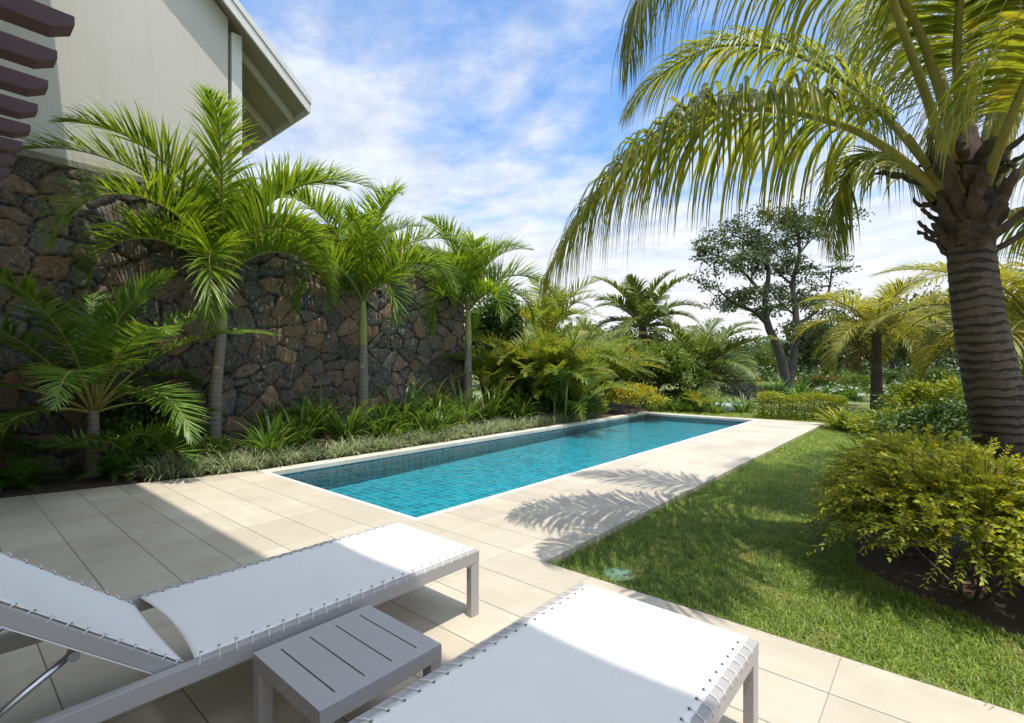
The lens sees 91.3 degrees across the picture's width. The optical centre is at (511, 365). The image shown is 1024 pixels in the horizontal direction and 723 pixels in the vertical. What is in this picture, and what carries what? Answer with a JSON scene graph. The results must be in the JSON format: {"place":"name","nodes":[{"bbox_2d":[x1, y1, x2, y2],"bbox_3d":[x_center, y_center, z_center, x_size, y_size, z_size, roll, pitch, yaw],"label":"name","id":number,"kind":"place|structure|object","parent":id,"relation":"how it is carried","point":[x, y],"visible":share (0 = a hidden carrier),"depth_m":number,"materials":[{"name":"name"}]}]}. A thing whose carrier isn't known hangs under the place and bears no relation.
{"place":"outdoors","nodes":[
{"label":"outdoors","id":0,"kind":"place"},
{"bbox_2d":[0,399,653,497],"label":"planting bed","id":1,"kind":"object","parent":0,"point":[50,485],"depth_m":6.80,"materials":[{"name":"green plant"}]},
{"bbox_2d":[0,430,56,481],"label":"leafy shrub","id":2,"kind":"object","parent":1,"relation":"on","point":[21,444],"visible":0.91,"depth_m":6.64,"materials":[{"name":"green plant"}]},
{"bbox_2d":[0,456,75,490],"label":"fern","id":3,"kind":"object","parent":1,"relation":"on","point":[20,475],"visible":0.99,"depth_m":6.25,"materials":[{"name":"green plant"}]},
{"bbox_2d":[68,448,165,484],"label":"fern","id":4,"kind":"object","parent":1,"relation":"on","point":[119,461],"visible":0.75,"depth_m":6.76,"materials":[{"name":"green plant"}]},
{"bbox_2d":[35,391,226,474],"bbox_3d":[-5.557,0.947,7.729,2.722,1.178,2.090,0,0,75],"label":"leafy shrub","id":5,"kind":"object","parent":1,"relation":"on","point":[151,433],"visible":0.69,"depth_m":7.02,"materials":[{"name":"green plant"}]},
{"bbox_2d":[0,265,280,476],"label":"palm","id":6,"kind":"object","parent":1,"relation":"on","point":[102,344],"visible":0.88,"depth_m":6.68,"materials":[{"name":"green plant"}]},
{"bbox_2d":[76,379,210,464],"bbox_3d":[-5.685,0.862,7.855,1.488,1.358,1.826,0,0,41],"label":"leafy shrub","id":7,"kind":"object","parent":1,"relation":"on","point":[146,412],"visible":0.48,"depth_m":7.51,"materials":[{"name":"green plant"}]},
{"bbox_2d":[137,434,201,461],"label":"fern","id":8,"kind":"object","parent":1,"relation":"on","point":[186,445],"visible":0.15,"depth_m":7.76,"materials":[{"name":"green plant"}]},
{"bbox_2d":[20,78,389,457],"bbox_3d":[-4.808,-1.194,8.568,5.345,5.456,4.844,0,0,-14],"label":"palm tree","id":9,"kind":"object","parent":1,"relation":"on","point":[213,210],"visible":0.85,"depth_m":7.64,"materials":[{"name":"green plant"}]},
{"bbox_2d":[182,434,236,465],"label":"wall shrub","id":10,"kind":"object","parent":1,"relation":"on","point":[211,444],"visible":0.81,"depth_m":7.36,"materials":[{"name":"green plant"}]},
{"bbox_2d":[0,154,464,473],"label":"stone wall","id":11,"kind":"structure","parent":1,"relation":"on","point":[312,344],"depth_m":9.15,"materials":[{"name":"grey stone"}]},
{"bbox_2d":[0,0,311,202],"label":"house","id":12,"kind":"structure","parent":11,"relation":"on","point":[156,58],"depth_m":8.39,"materials":[{"name":"paint"}]},
{"bbox_2d":[215,407,317,461],"bbox_3d":[-3.801,1.068,7.874,1.526,0.925,1.428,0,0,-24],"label":"strap plant","id":13,"kind":"object","parent":1,"relation":"on","point":[274,438],"visible":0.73,"depth_m":7.83,"materials":[{"name":"green plant"}]},
{"bbox_2d":[241,402,304,439],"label":"wall shrub","id":14,"kind":"object","parent":1,"relation":"on","point":[262,417],"visible":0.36,"depth_m":9.22,"materials":[{"name":"green plant"}]},
{"bbox_2d":[243,393,343,451],"bbox_3d":[-3.775,0.997,8.823,1.880,1.066,1.902,0,0,24],"label":"strap plant","id":15,"kind":"object","parent":1,"relation":"on","point":[301,429],"visible":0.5,"depth_m":8.59,"materials":[{"name":"green plant"}]},
{"bbox_2d":[265,375,369,447],"bbox_3d":[-3.559,0.819,9.421,2.304,1.422,1.918,0,0,41],"label":"strap plant","id":16,"kind":"object","parent":1,"relation":"on","point":[311,405],"visible":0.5,"depth_m":9.24,"materials":[{"name":"green plant"}]},
{"bbox_2d":[297,389,400,443],"bbox_3d":[-3.040,0.973,9.236,2.096,1.115,1.850,0,0,-17],"label":"strap plant","id":17,"kind":"object","parent":1,"relation":"on","point":[349,428],"visible":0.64,"depth_m":9.15,"materials":[{"name":"green plant"}]},
{"bbox_2d":[231,176,478,439],"bbox_3d":[-3.018,-1.125,10.320,4.469,5.310,4.817,0,0,6],"label":"palm tree","id":18,"kind":"object","parent":1,"relation":"on","point":[354,226],"visible":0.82,"depth_m":9.91,"materials":[{"name":"green plant"}]},
{"bbox_2d":[336,399,430,444],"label":"strap plant","id":19,"kind":"object","parent":1,"relation":"on","point":[385,424],"visible":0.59,"depth_m":9.58,"materials":[{"name":"green plant"}]},
{"bbox_2d":[375,398,417,426],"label":"wall shrub","id":20,"kind":"object","parent":1,"relation":"on","point":[401,405],"visible":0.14,"depth_m":11.46,"materials":[{"name":"green plant"}]},
{"bbox_2d":[351,376,455,436],"bbox_3d":[-2.428,0.835,10.601,2.161,1.391,2.452,0,0,-17],"label":"strap plant","id":21,"kind":"object","parent":1,"relation":"on","point":[397,410],"visible":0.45,"depth_m":10.47,"materials":[{"name":"green plant"}]},
{"bbox_2d":[400,397,458,441],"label":"strap plant","id":22,"kind":"object","parent":1,"relation":"on","point":[426,424],"visible":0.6,"depth_m":10.04,"materials":[{"name":"green plant"}]},
{"bbox_2d":[376,372,482,417],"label":"strap plant","id":23,"kind":"object","parent":1,"relation":"on","point":[435,401],"visible":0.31,"depth_m":11.38,"materials":[{"name":"green plant"}]},
{"bbox_2d":[397,392,483,429],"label":"strap plant","id":24,"kind":"object","parent":1,"relation":"on","point":[439,410],"visible":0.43,"depth_m":10.87,"materials":[{"name":"green plant"}]},
{"bbox_2d":[429,376,505,428],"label":"strap plant","id":25,"kind":"object","parent":1,"relation":"on","point":[475,408],"visible":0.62,"depth_m":11.65,"materials":[{"name":"green plant"}]},
{"bbox_2d":[397,213,559,408],"bbox_3d":[-1.138,-1.043,12.944,4.070,5.146,4.160,0,0,41],"label":"palm tree","id":26,"kind":"object","parent":1,"relation":"on","point":[472,270],"visible":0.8,"depth_m":12.35,"materials":[{"name":"green plant"}]},
{"bbox_2d":[453,380,527,426],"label":"strap plant","id":27,"kind":"object","parent":1,"relation":"on","point":[493,409],"visible":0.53,"depth_m":12.40,"materials":[{"name":"green plant"}]},
{"bbox_2d":[471,275,530,402],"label":"climber column","id":28,"kind":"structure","parent":1,"relation":"on","point":[488,315],"depth_m":15.11,"materials":[{"name":"green plant"}]},
{"bbox_2d":[428,323,596,417],"bbox_3d":[-0.091,0.113,14.347,4.948,2.846,4.549,0,0,21],"label":"areca palm","id":29,"kind":"object","parent":1,"relation":"on","point":[499,370],"visible":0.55,"depth_m":13.39,"materials":[{"name":"green plant"}]},
{"bbox_2d":[482,383,545,420],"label":"strap plant","id":30,"kind":"object","parent":1,"relation":"on","point":[522,412],"visible":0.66,"depth_m":12.68,"materials":[{"name":"green plant"}]},
{"bbox_2d":[494,387,542,418],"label":"understorey shrub","id":31,"kind":"object","parent":1,"relation":"on","point":[528,397],"visible":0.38,"depth_m":13.36,"materials":[{"name":"green plant"}]},
{"bbox_2d":[473,273,618,407],"bbox_3d":[0.774,-0.727,17.201,5.395,4.526,5.578,0,0,41],"label":"areca palm","id":32,"kind":"object","parent":1,"relation":"on","point":[556,314],"visible":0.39,"depth_m":16.18,"materials":[{"name":"green plant"}]},
{"bbox_2d":[522,389,573,416],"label":"understorey shrub","id":33,"kind":"object","parent":1,"relation":"on","point":[549,408],"visible":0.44,"depth_m":13.53,"materials":[{"name":"green plant"}]},
{"bbox_2d":[482,325,638,423],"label":"areca palm","id":34,"kind":"object","parent":1,"relation":"on","point":[562,371],"visible":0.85,"depth_m":13.12,"materials":[{"name":"green plant"}]},
{"bbox_2d":[537,387,586,417],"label":"strap plant","id":35,"kind":"object","parent":1,"relation":"on","point":[557,411],"visible":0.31,"depth_m":13.43,"materials":[{"name":"green plant"}]},
{"bbox_2d":[544,387,603,412],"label":"understorey shrub","id":36,"kind":"object","parent":1,"relation":"on","point":[596,403],"visible":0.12,"depth_m":14.07,"materials":[{"name":"green plant"}]},
{"bbox_2d":[590,374,627,410],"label":"understorey shrub","id":37,"kind":"object","parent":1,"relation":"on","point":[615,381],"visible":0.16,"depth_m":16.81,"materials":[{"name":"green plant"}]},
{"bbox_2d":[559,316,669,410],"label":"areca palm","id":38,"kind":"object","parent":1,"relation":"on","point":[619,368],"visible":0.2,"depth_m":16.27,"materials":[{"name":"green plant"}]},
{"bbox_2d":[116,410,606,481],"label":"edging grass","id":39,"kind":"structure","parent":0,"point":[190,468],"depth_m":8.30,"materials":[{"name":"green plant"}]},
{"bbox_2d":[0,412,1023,722],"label":"pool deck","id":40,"kind":"structure","parent":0,"point":[128,540],"depth_m":3.94,"materials":[{"name":"tile"}]},
{"bbox_2d":[0,522,478,722],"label":"sun lounger","id":41,"kind":"object","parent":40,"relation":"on","point":[249,609],"visible":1,"depth_m":2.20,"materials":[{"name":"fabric"}]},
{"bbox_2d":[253,605,441,722],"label":"side table","id":42,"kind":"object","parent":40,"relation":"on","point":[332,671],"visible":0.98,"depth_m":1.96,"materials":[{"name":"grey paint"}]},
{"bbox_2d":[267,413,751,474],"bbox_3d":[1.662,1.558,10.490,3.394,0.124,11.831,0,0,41],"label":"pool edge","id":43,"kind":"object","parent":40,"relation":"on","point":[336,463],"visible":0.57,"depth_m":9.78,"materials":[{"name":"stone"}]},
{"bbox_2d":[263,420,755,520],"bbox_3d":[1.622,1.557,10.444,3.394,0.126,11.830,0,0,41],"label":"pool edge","id":44,"kind":"object","parent":40,"relation":"on","point":[392,511],"visible":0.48,"depth_m":6.05,"materials":[{"name":"beige stone"}]},
{"bbox_2d":[280,415,741,517],"bbox_3d":[1.642,1.745,10.466,3.246,0.370,11.746,0,0,41],"label":"pool basin","id":45,"kind":"object","parent":40,"relation":"in","point":[416,505],"visible":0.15,"depth_m":8.78,"materials":[{"name":"tile"}]},
{"bbox_2d":[348,583,758,722],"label":"sun lounger","id":46,"kind":"object","parent":40,"relation":"on","point":[582,653],"visible":1,"depth_m":1.84,"materials":[{"name":"fabric"}]},
{"bbox_2d":[290,415,744,511],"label":"water","id":47,"kind":"structure","parent":0,"point":[638,428],"depth_m":10.30,"materials":[{"name":"blue liquid"}]},
{"bbox_2d":[239,0,1023,367],"label":"sky","id":48,"kind":"structure","parent":0,"point":[497,116],"materials":[{"name":"blue"}]},
{"bbox_2d":[472,368,1023,713],"bbox_3d":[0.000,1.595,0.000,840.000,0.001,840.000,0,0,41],"label":"ground","id":49,"kind":"structure","parent":0,"point":[851,404],"depth_m":3.69,"materials":[{"name":"green plant"}]},
{"bbox_2d":[257,412,641,471],"bbox_3d":[0.286,1.573,11.629,0.178,0.153,11.892,0,0,41],"label":"pool coping","id":50,"kind":"object","parent":49,"relation":"on","point":[309,463],"visible":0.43,"depth_m":9.19,"materials":[{"name":"stone"}]},
{"bbox_2d":[551,319,636,349],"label":"distant tree","id":51,"kind":"object","parent":49,"relation":"on","point":[569,325],"visible":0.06,"depth_m":44.12,"materials":[{"name":"green plant"}]},
{"bbox_2d":[587,396,609,414],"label":"yellow bush","id":52,"kind":"object","parent":49,"relation":"on","point":[604,407],"visible":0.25,"depth_m":14.64,"materials":[{"name":"green plant"}]},
{"bbox_2d":[602,567,634,583],"bbox_3d":[0.803,1.569,3.764,0.250,0.032,0.250,0,0,41],"label":"valve cover","id":53,"kind":"object","parent":49,"relation":"on","point":[621,572],"visible":0.66,"depth_m":3.76,"materials":[{"name":"green plastic"}]},
{"bbox_2d":[597,379,671,413],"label":"yellow bush","id":54,"kind":"object","parent":49,"relation":"on","point":[628,395],"visible":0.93,"depth_m":15.38,"materials":[{"name":"green plant"}]},
{"bbox_2d":[590,269,706,401],"bbox_3d":[5.907,-1.292,22.299,5.313,5.753,5.060,0,0,41],"label":"coconut palm","id":55,"kind":"object","parent":49,"relation":"on","point":[638,309],"visible":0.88,"depth_m":21.51,"materials":[{"name":"green plant"}]},
{"bbox_2d":[641,396,675,411],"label":"strap plant","id":56,"kind":"object","parent":49,"relation":"on","point":[655,408],"visible":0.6,"depth_m":16.95,"materials":[{"name":"green plant"}]},
{"bbox_2d":[608,333,716,406],"bbox_3d":[5.148,0.188,18.955,4.228,2.844,4.620,0,0,-24],"label":"round shrub","id":57,"kind":"object","parent":49,"relation":"on","point":[675,357],"visible":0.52,"depth_m":17.80,"materials":[{"name":"green plant"}]},
{"bbox_2d":[663,396,691,411],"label":"strap plant","id":58,"kind":"object","parent":49,"relation":"on","point":[674,407],"visible":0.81,"depth_m":17.09,"materials":[{"name":"green plant"}]},
{"bbox_2d":[656,387,706,405],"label":"understorey shrub","id":59,"kind":"object","parent":49,"relation":"on","point":[674,393],"visible":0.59,"depth_m":17.82,"materials":[{"name":"green plant"}]},
{"bbox_2d":[680,397,713,412],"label":"strap plant","id":60,"kind":"object","parent":49,"relation":"on","point":[694,407],"visible":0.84,"depth_m":16.87,"materials":[{"name":"green plant"}]},
{"bbox_2d":[673,387,729,411],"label":"bush","id":61,"kind":"object","parent":49,"relation":"on","point":[697,397],"visible":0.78,"depth_m":17.01,"materials":[{"name":"green plant"}]},
{"bbox_2d":[630,316,790,404],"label":"coconut palm","id":62,"kind":"object","parent":49,"relation":"on","point":[709,342],"visible":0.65,"depth_m":19.14,"materials":[{"name":"green plant"}]},
{"bbox_2d":[698,399,732,413],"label":"strap plant","id":63,"kind":"object","parent":49,"relation":"on","point":[715,410],"visible":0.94,"depth_m":16.49,"materials":[{"name":"green plant"}]},
{"bbox_2d":[702,403,741,411],"bbox_3d":[7.447,1.455,17.600,1.500,0.260,1.100,0,0,41],"label":"blue basin","id":64,"kind":"object","parent":49,"relation":"on","point":[729,409],"visible":0.23,"depth_m":17.05,"materials":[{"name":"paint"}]},
{"bbox_2d":[679,331,773,368],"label":"distant tree","id":65,"kind":"object","parent":49,"relation":"on","point":[745,347],"visible":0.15,"depth_m":57.75,"materials":[{"name":"green plant"}]},
{"bbox_2d":[708,379,765,403],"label":"grey shrub","id":66,"kind":"object","parent":49,"relation":"on","point":[746,389],"visible":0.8,"depth_m":18.68,"materials":[{"name":"green plant"}]},
{"bbox_2d":[716,393,758,413],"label":"strap plant","id":67,"kind":"object","parent":49,"relation":"on","point":[744,407],"visible":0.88,"depth_m":16.73,"materials":[{"name":"green plant"}]},
{"bbox_2d":[720,376,770,404],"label":"shrub","id":68,"kind":"object","parent":49,"relation":"on","point":[763,384],"visible":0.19,"depth_m":19.91,"materials":[{"name":"green plant"}]},
{"bbox_2d":[720,365,779,382],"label":"lawn shrub","id":69,"kind":"object","parent":49,"relation":"on","point":[766,376],"visible":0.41,"depth_m":44.68,"materials":[{"name":"green plant"}]},
{"bbox_2d":[717,341,788,370],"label":"distant tree","id":70,"kind":"object","parent":49,"relation":"on","point":[771,363],"visible":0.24,"depth_m":63.07,"materials":[{"name":"green plant"}]},
{"bbox_2d":[754,383,791,401],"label":"garden shrub","id":71,"kind":"object","parent":49,"relation":"on","point":[779,388],"visible":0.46,"depth_m":21.69,"materials":[{"name":"green plant"}]},
{"bbox_2d":[678,195,874,392],"bbox_3d":[14.530,-3.668,26.996,12.361,10.837,6.326,0,0,-9],"label":"forked tree","id":72,"kind":"object","parent":49,"relation":"on","point":[760,252],"visible":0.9,"depth_m":26.60,"materials":[{"name":"green plant"}]},
{"bbox_2d":[762,377,793,399],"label":"agave","id":73,"kind":"object","parent":49,"relation":"on","point":[780,382],"visible":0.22,"depth_m":23.69,"materials":[{"name":"green plant"}]},
{"bbox_2d":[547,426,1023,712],"bbox_3d":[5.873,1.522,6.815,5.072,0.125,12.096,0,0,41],"label":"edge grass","id":74,"kind":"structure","parent":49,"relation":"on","point":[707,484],"depth_m":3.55,"materials":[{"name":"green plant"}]},
{"bbox_2d":[786,377,810,394],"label":"agave","id":75,"kind":"object","parent":49,"relation":"on","point":[802,389],"visible":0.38,"depth_m":22.83,"materials":[{"name":"green plant"}]},
{"bbox_2d":[756,389,848,421],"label":"clipped hedge","id":76,"kind":"object","parent":49,"relation":"on","point":[801,399],"visible":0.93,"depth_m":14.50,"materials":[{"name":"green plant"}]},
{"bbox_2d":[768,317,858,374],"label":"distant tree","id":77,"kind":"object","parent":49,"relation":"on","point":[805,357],"visible":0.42,"depth_m":36.91,"materials":[{"name":"green plant"}]},
{"bbox_2d":[790,371,842,392],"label":"garden shrub","id":78,"kind":"object","parent":49,"relation":"on","point":[818,380],"visible":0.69,"depth_m":23.70,"materials":[{"name":"green plant"}]},
{"bbox_2d":[795,367,851,378],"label":"lawn shrub","id":79,"kind":"object","parent":49,"relation":"on","point":[814,371],"visible":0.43,"depth_m":43.29,"materials":[{"name":"green plant"}]},
{"bbox_2d":[806,403,864,429],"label":"strap clump","id":80,"kind":"object","parent":49,"relation":"on","point":[831,423],"visible":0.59,"depth_m":12.31,"materials":[{"name":"green plant"}]},
{"bbox_2d":[812,384,867,404],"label":"garden shrub","id":81,"kind":"object","parent":49,"relation":"on","point":[849,392],"visible":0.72,"depth_m":20.16,"materials":[{"name":"green plant"}]},
{"bbox_2d":[769,316,913,378],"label":"distant tree","id":82,"kind":"object","parent":49,"relation":"on","point":[868,359],"visible":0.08,"depth_m":48.76,"materials":[{"name":"green plant"}]},
{"bbox_2d":[824,405,870,432],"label":"strap clump","id":83,"kind":"object","parent":49,"relation":"on","point":[846,420],"visible":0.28,"depth_m":11.91,"materials":[{"name":"green plant"}]},
{"bbox_2d":[823,371,885,394],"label":"garden shrub","id":84,"kind":"object","parent":49,"relation":"on","point":[857,379],"visible":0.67,"depth_m":22.58,"materials":[{"name":"green plant"}]},
{"bbox_2d":[826,368,891,380],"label":"lawn shrub","id":85,"kind":"object","parent":49,"relation":"on","point":[866,371],"visible":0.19,"depth_m":40.10,"materials":[{"name":"green plant"}]},
{"bbox_2d":[715,336,1023,373],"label":"wood","id":86,"kind":"object","parent":49,"relation":"on","point":[898,365],"visible":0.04,"depth_m":93.84,"materials":[{"name":"green plant"}]},
{"bbox_2d":[841,406,898,435],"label":"leafy shrub","id":87,"kind":"object","parent":49,"relation":"on","point":[865,420],"visible":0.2,"depth_m":10.79,"materials":[{"name":"green plant"}]},
{"bbox_2d":[789,275,954,411],"bbox_3d":[12.424,-0.713,17.023,5.257,4.596,4.868,0,0,41],"label":"coconut palm","id":88,"kind":"object","parent":49,"relation":"on","point":[875,338],"visible":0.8,"depth_m":16.87,"materials":[{"name":"green plant"}]},
{"bbox_2d":[820,306,954,382],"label":"distant tree","id":89,"kind":"object","parent":49,"relation":"on","point":[903,354],"visible":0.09,"depth_m":45.63,"materials":[{"name":"green plant"}]},
{"bbox_2d":[864,382,924,399],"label":"garden shrub","id":90,"kind":"object","parent":49,"relation":"on","point":[891,386],"visible":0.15,"depth_m":19.03,"materials":[{"name":"green plant"}]},
{"bbox_2d":[864,385,944,411],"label":"leafy shrub","id":91,"kind":"object","parent":49,"relation":"on","point":[881,404],"visible":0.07,"depth_m":13.82,"materials":[{"name":"green plant"}]},
{"bbox_2d":[869,367,941,383],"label":"lawn shrub","id":92,"kind":"object","parent":49,"relation":"on","point":[887,373],"visible":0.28,"depth_m":35.73,"materials":[{"name":"green plant"}]},
{"bbox_2d":[878,367,963,411],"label":"leafy shrub","id":93,"kind":"object","parent":49,"relation":"on","point":[936,391],"visible":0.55,"depth_m":11.46,"materials":[{"name":"green plant"}]},
{"bbox_2d":[889,362,960,385],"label":"garden shrub","id":94,"kind":"object","parent":49,"relation":"on","point":[938,376],"visible":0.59,"depth_m":20.77,"materials":[{"name":"green plant"}]},
{"bbox_2d":[849,500,1023,637],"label":"garden bed","id":95,"kind":"object","parent":49,"relation":"on","point":[1008,603],"visible":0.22,"depth_m":3.68,"materials":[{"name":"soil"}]},
{"bbox_2d":[538,0,1023,556],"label":"coconut palm","id":96,"kind":"object","parent":95,"relation":"on","point":[964,180],"visible":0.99,"depth_m":4.05,"materials":[{"name":"green plant"}]},
{"bbox_2d":[852,429,966,449],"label":"leafy shrub","id":97,"kind":"object","parent":95,"relation":"on","point":[906,434],"visible":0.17,"depth_m":7.94,"materials":[{"name":"green plant"}]},
{"bbox_2d":[800,430,1023,599],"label":"golden bush","id":98,"kind":"object","parent":95,"relation":"on","point":[862,494],"visible":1,"depth_m":3.33,"materials":[{"name":"green plant"}]},
{"bbox_2d":[808,423,1022,553],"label":"golden bush","id":99,"kind":"object","parent":95,"relation":"on","point":[886,442],"visible":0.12,"depth_m":4.31,"materials":[{"name":"green plant"}]},
{"bbox_2d":[859,406,973,440],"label":"leafy shrub","id":100,"kind":"object","parent":95,"relation":"on","point":[885,416],"visible":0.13,"depth_m":9.55,"materials":[{"name":"green plant"}]},
{"bbox_2d":[877,392,973,448],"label":"leafy shrub","id":101,"kind":"object","parent":95,"relation":"on","point":[949,417],"visible":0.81,"depth_m":8.06,"materials":[{"name":"green plant"}]},
{"bbox_2d":[862,241,1023,384],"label":"coconut palm","id":102,"kind":"object","parent":49,"relation":"on","point":[1015,279],"visible":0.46,"depth_m":12.78,"materials":[{"name":"green plant"}]},
{"bbox_2d":[871,277,1023,367],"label":"distant tree","id":103,"kind":"object","parent":49,"relation":"on","point":[910,300],"visible":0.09,"depth_m":41.89,"materials":[{"name":"green plant"}]},
{"bbox_2d":[910,289,1023,360],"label":"distant tree","id":104,"kind":"object","parent":49,"relation":"on","point":[923,336],"visible":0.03,"depth_m":37.61,"materials":[{"name":"green plant"}]},
{"bbox_3d":[-3.692,-2.600,1.762,12.700,8.300,4.270,0,0,41],"label":"main wing","id":105,"kind":"object","parent":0,"visible":0},
{"bbox_2d":[0,0,74,189],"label":"pergola","id":106,"kind":"object","parent":105,"relation":"attached to","point":[39,18],"visible":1,"depth_m":1.83,"materials":[{"name":"brown wood"}]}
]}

